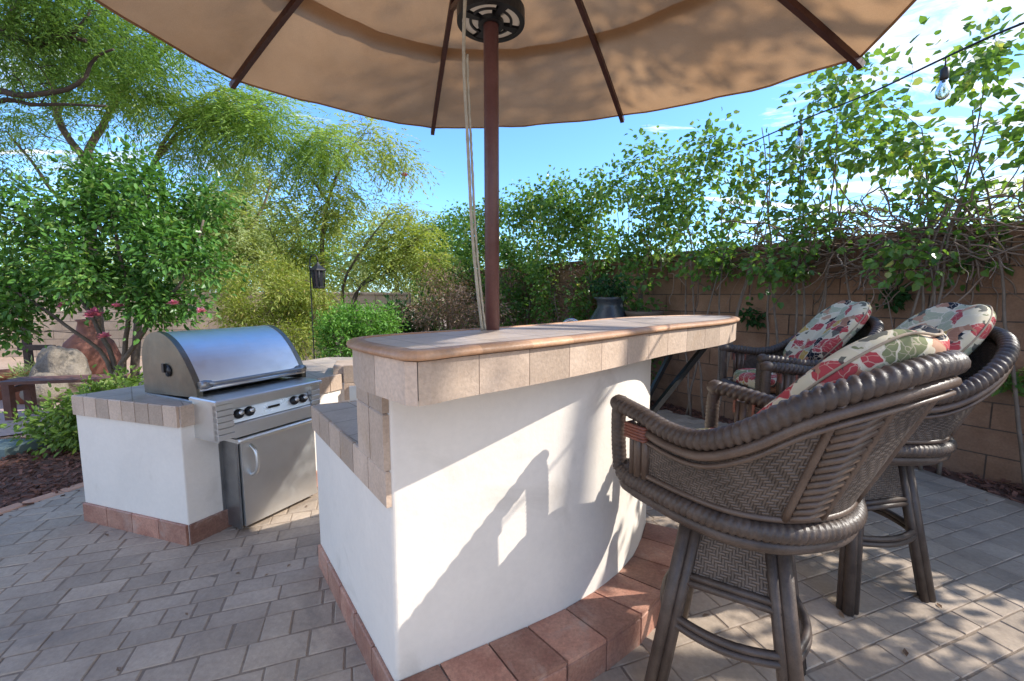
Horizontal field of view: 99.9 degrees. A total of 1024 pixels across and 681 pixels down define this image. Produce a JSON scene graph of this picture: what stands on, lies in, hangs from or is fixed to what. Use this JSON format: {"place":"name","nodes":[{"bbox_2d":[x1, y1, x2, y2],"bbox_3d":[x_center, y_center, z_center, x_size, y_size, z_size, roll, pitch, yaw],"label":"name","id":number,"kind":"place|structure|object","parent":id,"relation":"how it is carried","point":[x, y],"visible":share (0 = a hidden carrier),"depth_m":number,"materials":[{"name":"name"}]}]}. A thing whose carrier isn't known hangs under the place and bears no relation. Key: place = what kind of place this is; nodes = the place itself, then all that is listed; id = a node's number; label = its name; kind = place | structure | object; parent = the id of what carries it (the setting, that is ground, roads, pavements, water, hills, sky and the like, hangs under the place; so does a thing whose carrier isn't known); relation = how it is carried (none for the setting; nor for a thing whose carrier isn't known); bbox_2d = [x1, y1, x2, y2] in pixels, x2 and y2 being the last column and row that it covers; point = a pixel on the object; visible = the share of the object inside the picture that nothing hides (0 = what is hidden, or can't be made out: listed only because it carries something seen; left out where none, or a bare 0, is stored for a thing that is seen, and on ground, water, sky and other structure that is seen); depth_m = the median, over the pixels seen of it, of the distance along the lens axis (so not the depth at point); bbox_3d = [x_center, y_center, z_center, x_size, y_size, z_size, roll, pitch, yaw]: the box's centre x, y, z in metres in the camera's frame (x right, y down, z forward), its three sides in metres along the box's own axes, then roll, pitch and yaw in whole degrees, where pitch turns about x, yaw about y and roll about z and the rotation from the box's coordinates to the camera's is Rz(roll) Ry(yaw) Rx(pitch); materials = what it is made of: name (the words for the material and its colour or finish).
{"place":"outdoors","nodes":[
{"label":"outdoors","id":0,"kind":"place"},
{"bbox_2d":[0,400,71,435],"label":"garden path","id":1,"kind":"structure","parent":0,"point":[10,430],"depth_m":4.76,"materials":[{"name":"grey concrete"}]},
{"bbox_2d":[0,385,24,403],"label":"clay pot","id":2,"kind":"object","parent":1,"relation":"on","point":[19,400],"visible":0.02,"depth_m":5.44,"materials":[{"name":"brown ceramic"}]},
{"bbox_2d":[0,355,35,378],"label":"succulent","id":3,"kind":"object","parent":2,"relation":"in","point":[20,368],"visible":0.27,"depth_m":5.55,"materials":[{"name":"green plant"}]},
{"bbox_2d":[0,368,29,399],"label":"clay pot","id":4,"kind":"object","parent":1,"relation":"on","point":[3,375],"visible":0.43,"depth_m":5.71,"materials":[{"name":"brown ceramic"}]},
{"bbox_2d":[17,328,55,376],"bbox_3d":[-6.618,0.250,6.039,0.500,1.000,0.110,0,6,0],"label":"wood post","id":5,"kind":"object","parent":1,"relation":"on","point":[30,347],"visible":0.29,"depth_m":6.01,"materials":[{"name":"brown wood"}]},
{"bbox_2d":[19,372,68,405],"bbox_3d":[-5.860,0.618,5.390,0.412,0.438,0.388,2,6,22],"label":"boulder","id":6,"kind":"object","parent":1,"relation":"on","point":[42,389],"visible":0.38,"depth_m":5.31,"materials":[{"name":"beige stone"}]},
{"bbox_2d":[28,345,91,402],"bbox_3d":[-5.952,0.481,5.688,0.569,0.835,0.572,-4,7,-36],"label":"boulder","id":7,"kind":"object","parent":1,"relation":"on","point":[59,360],"visible":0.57,"depth_m":5.54,"materials":[{"name":"beige stone"}]},
{"bbox_2d":[0,373,130,420],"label":"garden bench","id":8,"kind":"object","parent":1,"relation":"on","point":[25,385],"visible":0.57,"depth_m":4.85,"materials":[{"name":"red wood"}]},
{"bbox_2d":[0,435,82,503],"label":"mulch bed","id":9,"kind":"object","parent":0,"point":[39,470],"depth_m":3.31,"materials":[{"name":"brown wood"}]},
{"bbox_2d":[0,364,143,460],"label":"shrub","id":10,"kind":"object","parent":9,"relation":"on","point":[62,431],"visible":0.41,"depth_m":3.77,"materials":[{"name":"green plant"}]},
{"bbox_2d":[0,400,1023,515],"bbox_3d":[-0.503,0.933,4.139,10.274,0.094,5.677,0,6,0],"label":"bark mulch","id":11,"kind":"object","parent":9,"relation":"on","point":[43,490],"visible":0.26,"depth_m":3.24,"materials":[{"name":"brown wood"}]},
{"bbox_2d":[0,439,43,458],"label":"stone block","id":12,"kind":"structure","parent":11,"relation":"on","point":[7,447],"depth_m":3.73,"materials":[{"name":"grey stone"}]},
{"bbox_2d":[375,290,445,333],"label":"dark bush","id":13,"kind":"object","parent":11,"relation":"on","point":[412,313],"visible":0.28,"depth_m":5.90,"materials":[{"name":"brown plant"}]},
{"bbox_2d":[408,211,453,330],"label":"hedge shrub","id":14,"kind":"object","parent":11,"relation":"on","point":[422,294],"visible":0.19,"depth_m":10.11,"materials":[{"name":"green plant"}]},
{"bbox_2d":[425,205,469,330],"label":"hedge shrub","id":15,"kind":"object","parent":11,"relation":"on","point":[445,227],"visible":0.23,"depth_m":9.46,"materials":[{"name":"green plant"}]},
{"bbox_2d":[395,258,525,331],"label":"dry bush","id":16,"kind":"object","parent":11,"relation":"on","point":[462,303],"visible":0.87,"depth_m":5.55,"materials":[{"name":"brown plant"}]},
{"bbox_2d":[448,264,484,329],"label":"dead shrub","id":17,"kind":"object","parent":11,"relation":"on","point":[467,289],"visible":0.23,"depth_m":8.54,"materials":[{"name":"brown plant"}]},
{"bbox_2d":[440,200,506,329],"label":"hedge shrub","id":18,"kind":"object","parent":11,"relation":"on","point":[455,223],"visible":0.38,"depth_m":8.72,"materials":[{"name":"green plant"}]},
{"bbox_2d":[454,184,521,327],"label":"hedge shrub","id":19,"kind":"object","parent":11,"relation":"on","point":[478,211],"visible":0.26,"depth_m":8.07,"materials":[{"name":"green plant"}]},
{"bbox_2d":[483,258,534,324],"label":"dead shrub","id":20,"kind":"object","parent":11,"relation":"on","point":[516,281],"visible":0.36,"depth_m":7.36,"materials":[{"name":"brown plant"}]},
{"bbox_2d":[483,179,556,326],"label":"hedge shrub","id":21,"kind":"object","parent":11,"relation":"on","point":[510,253],"visible":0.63,"depth_m":7.25,"materials":[{"name":"green plant"}]},
{"bbox_2d":[509,165,611,324],"bbox_3d":[0.666,-0.992,6.651,1.180,3.349,1.640,-4,7,-34],"label":"hedge shrub","id":22,"kind":"object","parent":11,"relation":"on","point":[535,263],"visible":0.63,"depth_m":6.57,"materials":[{"name":"green plant"}]},
{"bbox_2d":[538,249,611,322],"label":"dead shrub","id":23,"kind":"object","parent":11,"relation":"on","point":[566,296],"visible":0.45,"depth_m":6.14,"materials":[{"name":"brown plant"}]},
{"bbox_2d":[533,168,626,321],"bbox_3d":[1.066,-0.860,6.221,1.225,3.174,1.434,-3,7,-30],"label":"hedge shrub","id":24,"kind":"object","parent":11,"relation":"on","point":[586,232],"visible":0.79,"depth_m":6.00,"materials":[{"name":"green plant"}]},
{"bbox_2d":[585,125,710,379],"bbox_3d":[1.652,-0.887,5.287,1.367,3.423,1.499,0,6,0],"label":"hedge shrub","id":25,"kind":"object","parent":11,"relation":"on","point":[635,254],"visible":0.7,"depth_m":5.17,"materials":[{"name":"green plant"}]},
{"bbox_2d":[639,107,786,421],"bbox_3d":[2.143,-0.729,4.649,1.150,3.245,1.272,-2,6,-21],"label":"hedge shrub","id":26,"kind":"object","parent":11,"relation":"on","point":[704,259],"visible":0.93,"depth_m":4.47,"materials":[{"name":"green plant"}]},
{"bbox_2d":[647,22,1023,184],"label":"string light","id":27,"kind":"object","parent":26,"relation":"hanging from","point":[943,90],"visible":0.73,"depth_m":2.28,"materials":[{"name":"black plastic"}]},
{"bbox_2d":[732,43,923,346],"bbox_3d":[2.742,-0.803,3.912,1.300,3.545,1.082,3,7,29],"label":"hedge shrub","id":28,"kind":"object","parent":11,"relation":"on","point":[811,171],"visible":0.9,"depth_m":3.80,"materials":[{"name":"green plant"}]},
{"bbox_2d":[824,0,1023,474],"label":"hedge shrub","id":29,"kind":"object","parent":11,"relation":"on","point":[997,51],"visible":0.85,"depth_m":3.13,"materials":[{"name":"green plant"}]},
{"bbox_2d":[962,78,1023,488],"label":"hedge shrub","id":30,"kind":"object","parent":11,"relation":"on","point":[1007,119],"visible":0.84,"depth_m":2.95,"materials":[{"name":"green plant"}]},
{"bbox_2d":[0,297,445,437],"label":"ground","id":31,"kind":"structure","parent":0,"point":[6,361],"depth_m":8.95,"materials":[{"name":"soil"}]},
{"bbox_2d":[0,206,74,290],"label":"tree","id":32,"kind":"object","parent":31,"relation":"on","point":[31,255],"visible":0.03,"depth_m":13.53,"materials":[{"name":"green plant"}]},
{"bbox_2d":[0,482,83,514],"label":"clay edging","id":33,"kind":"object","parent":31,"relation":"on","point":[6,509],"visible":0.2,"depth_m":2.86,"materials":[{"name":"grey concrete"}]},
{"bbox_2d":[14,221,130,282],"bbox_3d":[-14.719,-2.210,14.886,5.330,4.076,3.447,0,6,0],"label":"tree","id":34,"kind":"object","parent":31,"relation":"on","point":[76,248],"visible":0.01,"depth_m":14.72,"materials":[{"name":"green plant"}]},
{"bbox_2d":[0,0,180,218],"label":"overhanging tree","id":35,"kind":"object","parent":31,"relation":"on","point":[54,31],"visible":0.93,"depth_m":3.99,"materials":[{"name":"green plant"}]},
{"bbox_2d":[62,319,120,384],"bbox_3d":[-6.032,0.222,6.157,0.659,1.049,0.659,0,6,0],"label":"clay chiminea","id":36,"kind":"object","parent":31,"relation":"on","point":[89,352],"visible":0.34,"depth_m":6.00,"materials":[{"name":"ceramic"}]},
{"bbox_2d":[0,130,258,386],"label":"flowering shrub","id":37,"kind":"object","parent":31,"relation":"on","point":[74,276],"visible":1,"depth_m":4.11,"materials":[{"name":"green plant"}]},
{"bbox_2d":[76,200,250,291],"bbox_3d":[-10.607,-2.232,13.247,5.099,4.461,3.572,0,6,0],"label":"tree","id":38,"kind":"object","parent":31,"relation":"on","point":[134,257],"depth_m":12.83,"materials":[{"name":"green plant"}]},
{"bbox_2d":[0,0,380,383],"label":"mesquite tree","id":39,"kind":"object","parent":31,"relation":"on","point":[222,116],"visible":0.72,"depth_m":5.62,"materials":[{"name":"green plant"}]},
{"bbox_2d":[0,292,410,356],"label":"garden wall","id":40,"kind":"structure","parent":31,"relation":"on","point":[62,337],"depth_m":9.85,"materials":[{"name":"beige brick"}]},
{"bbox_2d":[148,146,319,305],"bbox_3d":[-6.815,-2.135,10.370,4.550,4.858,2.885,0,6,0],"label":"pale tree","id":41,"kind":"object","parent":31,"relation":"on","point":[238,233],"visible":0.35,"depth_m":10.04,"materials":[{"name":"green plant"}]},
{"bbox_2d":[183,171,308,291],"bbox_3d":[-9.237,-3.002,14.775,5.448,5.654,3.569,0,6,0],"label":"tree","id":42,"kind":"object","parent":31,"relation":"on","point":[266,209],"depth_m":14.67,"materials":[{"name":"green plant"}]},
{"bbox_2d":[198,239,345,359],"bbox_3d":[-3.285,-0.294,5.897,2.034,2.125,1.451,0,6,0],"label":"olive shrub","id":43,"kind":"object","parent":31,"relation":"on","point":[286,299],"visible":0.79,"depth_m":5.76,"materials":[{"name":"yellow plant"}]},
{"bbox_2d":[250,189,378,291],"bbox_3d":[-6.532,-2.526,14.245,4.549,4.832,3.605,-2,6,-18],"label":"tree","id":44,"kind":"object","parent":31,"relation":"on","point":[329,251],"visible":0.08,"depth_m":14.08,"materials":[{"name":"green plant"}]},
{"bbox_2d":[309,254,325,358],"bbox_3d":[-2.050,-0.026,4.623,0.176,1.785,0.152,-6,8,-45],"label":"garden lantern","id":45,"kind":"object","parent":31,"relation":"on","point":[317,270],"visible":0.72,"depth_m":4.53,"materials":[{"name":"black metal"}]},
{"bbox_2d":[243,111,471,357],"bbox_3d":[-2.436,-1.428,6.780,3.580,4.201,1.939,0,6,0],"label":"yellow tree","id":46,"kind":"object","parent":31,"relation":"on","point":[409,255],"visible":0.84,"depth_m":6.51,"materials":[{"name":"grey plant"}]},
{"bbox_2d":[325,195,454,311],"bbox_3d":[-3.813,-2.260,13.755,4.915,4.390,3.632,0,6,0],"label":"tree","id":47,"kind":"object","parent":31,"relation":"on","point":[395,285],"visible":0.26,"depth_m":13.45,"materials":[{"name":"green plant"}]},
{"bbox_2d":[395,209,509,303],"bbox_3d":[-1.935,-2.374,14.824,4.210,4.433,3.642,3,7,24],"label":"tree","id":48,"kind":"object","parent":31,"relation":"on","point":[450,259],"visible":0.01,"depth_m":14.37,"materials":[{"name":"green plant"}]},
{"bbox_2d":[574,239,738,260],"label":"yellow bush","id":49,"kind":"object","parent":31,"relation":"on","point":[681,244],"depth_m":7.76,"materials":[{"name":"green plant"}]},
{"bbox_2d":[446,220,1023,486],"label":"block wall","id":50,"kind":"structure","parent":31,"relation":"on","point":[985,436],"depth_m":4.00,"materials":[{"name":"brown brick"}]},
{"bbox_2d":[636,198,797,314],"bbox_3d":[1.961,-0.856,4.858,0.475,1.365,2.139,-4,7,-35],"label":"dry vine","id":51,"kind":"object","parent":50,"relation":"attached to","point":[698,293],"visible":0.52,"depth_m":4.84,"materials":[{"name":"brown plant"}]},
{"bbox_2d":[739,297,768,330],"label":"wall sprig","id":52,"kind":"object","parent":50,"relation":"attached to","point":[754,322],"depth_m":4.41,"materials":[{"name":"green plant"}]},
{"bbox_2d":[775,262,812,285],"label":"wall sprig","id":53,"kind":"object","parent":50,"relation":"attached to","point":[806,275],"depth_m":4.06,"materials":[{"name":"green plant"}]},
{"bbox_2d":[709,163,1007,310],"bbox_3d":[2.621,-0.870,3.841,0.588,1.232,2.403,-4,7,-35],"label":"dry vine","id":54,"kind":"object","parent":50,"relation":"attached to","point":[842,244],"visible":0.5,"depth_m":3.78,"materials":[{"name":"plant"}]},
{"bbox_2d":[724,150,1023,328],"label":"dry vine","id":55,"kind":"object","parent":50,"relation":"attached to","point":[970,243],"visible":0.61,"depth_m":3.17,"materials":[{"name":"plant"}]},
{"bbox_2d":[868,279,912,313],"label":"wall sprig","id":56,"kind":"object","parent":50,"relation":"attached to","point":[897,301],"depth_m":3.53,"materials":[{"name":"green plant"}]},
{"bbox_2d":[991,367,1023,396],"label":"wall sprig","id":57,"kind":"object","parent":50,"relation":"attached to","point":[1008,383],"depth_m":3.01,"materials":[{"name":"green plant"}]},
{"bbox_2d":[864,170,1023,233],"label":"yellow bush","id":58,"kind":"object","parent":31,"relation":"on","point":[1007,192],"visible":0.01,"depth_m":4.63,"materials":[{"name":"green plant"}]},
{"bbox_2d":[0,409,1023,680],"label":"patio paving","id":59,"kind":"structure","parent":0,"point":[692,661],"depth_m":1.86,"materials":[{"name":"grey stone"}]},
{"bbox_2d":[71,357,357,545],"bbox_3d":[-1.321,0.602,3.315,1.536,0.850,2.557,3,7,29],"label":"grill counter","id":60,"kind":"object","parent":59,"relation":"on","point":[150,465],"visible":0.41,"depth_m":2.42,"materials":[{"name":"white paint"}]},
{"bbox_2d":[142,325,321,528],"bbox_3d":[-1.697,0.489,2.692,0.747,1.125,0.682,3,7,27],"label":"gas grill","id":61,"kind":"object","parent":60,"relation":"in","point":[252,413],"visible":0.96,"depth_m":2.50,"materials":[{"name":"silver metal"}]},
{"bbox_2d":[238,419,316,525],"bbox_3d":[-1.441,0.789,2.660,0.187,0.505,0.475,3,7,27],"label":"door","id":62,"kind":"structure","parent":61,"relation":"in","point":[277,470],"depth_m":2.61,"materials":[{"name":"silver metal"}]},
{"bbox_2d":[305,294,411,358],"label":"round bush","id":63,"kind":"object","parent":59,"relation":"on","point":[337,323],"visible":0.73,"depth_m":4.77,"materials":[{"name":"green plant"}]},
{"bbox_2d":[9,499,986,670],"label":"leaf litter","id":64,"kind":"object","parent":59,"relation":"on","point":[905,651],"visible":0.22,"depth_m":1.82,"materials":[{"name":"brown plant"}]},
{"bbox_2d":[311,315,739,680],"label":"bar counter","id":65,"kind":"object","parent":59,"relation":"on","point":[482,514],"visible":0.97,"depth_m":1.51,"materials":[{"name":"white paint"}]},
{"bbox_2d":[94,0,916,329],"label":"patio umbrella","id":66,"kind":"object","parent":65,"relation":"on","point":[420,62],"visible":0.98,"depth_m":2.35,"materials":[{"name":"beige fabric"}]},
{"bbox_2d":[457,0,524,42],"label":"umbrella light","id":67,"kind":"object","parent":66,"relation":"attached to","point":[508,16],"visible":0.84,"depth_m":1.52,"materials":[{"name":"black plastic"}]},
{"bbox_2d":[564,318,576,321],"bbox_3d":[0.336,0.060,2.634,0.185,0.394,0.051,1,6,11],"label":"bar faucet","id":68,"kind":"object","parent":65,"relation":"on","point":[569,319],"visible":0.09,"depth_m":2.60,"materials":[{"name":"silver metal"}]},
{"bbox_2d":[589,297,627,319],"bbox_3d":[1.161,0.163,5.145,0.537,1.360,0.537,0,6,0],"label":"glazed urn","id":69,"kind":"object","parent":59,"relation":"on","point":[609,307],"visible":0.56,"depth_m":4.94,"materials":[{"name":"blue ceramic"}]},
{"bbox_2d":[583,270,640,301],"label":"urn plant","id":70,"kind":"object","parent":69,"relation":"in","point":[611,290],"visible":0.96,"depth_m":4.93,"materials":[{"name":"green plant"}]},
{"bbox_2d":[625,311,663,407],"bbox_3d":[1.502,0.264,4.955,0.429,1.200,0.429,0,6,0],"label":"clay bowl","id":71,"kind":"object","parent":59,"relation":"on","point":[641,313],"visible":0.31,"depth_m":4.74,"materials":[{"name":"brown ceramic"}]},
{"bbox_2d":[610,325,970,680],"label":"bar stool","id":72,"kind":"object","parent":59,"relation":"on","point":[753,499],"visible":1,"depth_m":1.13,"materials":[{"name":"wicker"}]},
{"bbox_2d":[719,300,884,396],"bbox_3d":[1.890,0.397,2.852,0.818,1.322,0.713,0,6,3],"label":"bar stool","id":73,"kind":"object","parent":59,"relation":"on","point":[818,338],"visible":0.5,"depth_m":2.76,"materials":[{"name":"wicker"}]},
{"bbox_2d":[759,302,1020,616],"bbox_3d":[1.694,0.485,2.011,0.818,1.322,0.713,1,6,7],"label":"bar stool","id":74,"kind":"object","parent":59,"relation":"on","point":[982,342],"visible":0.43,"depth_m":1.83,"materials":[{"name":"wicker"}]},
{"bbox_2d":[0,0,1023,295],"label":"sky","id":75,"kind":"structure","parent":0,"point":[524,152],"materials":[{"name":"blue"}]}
]}

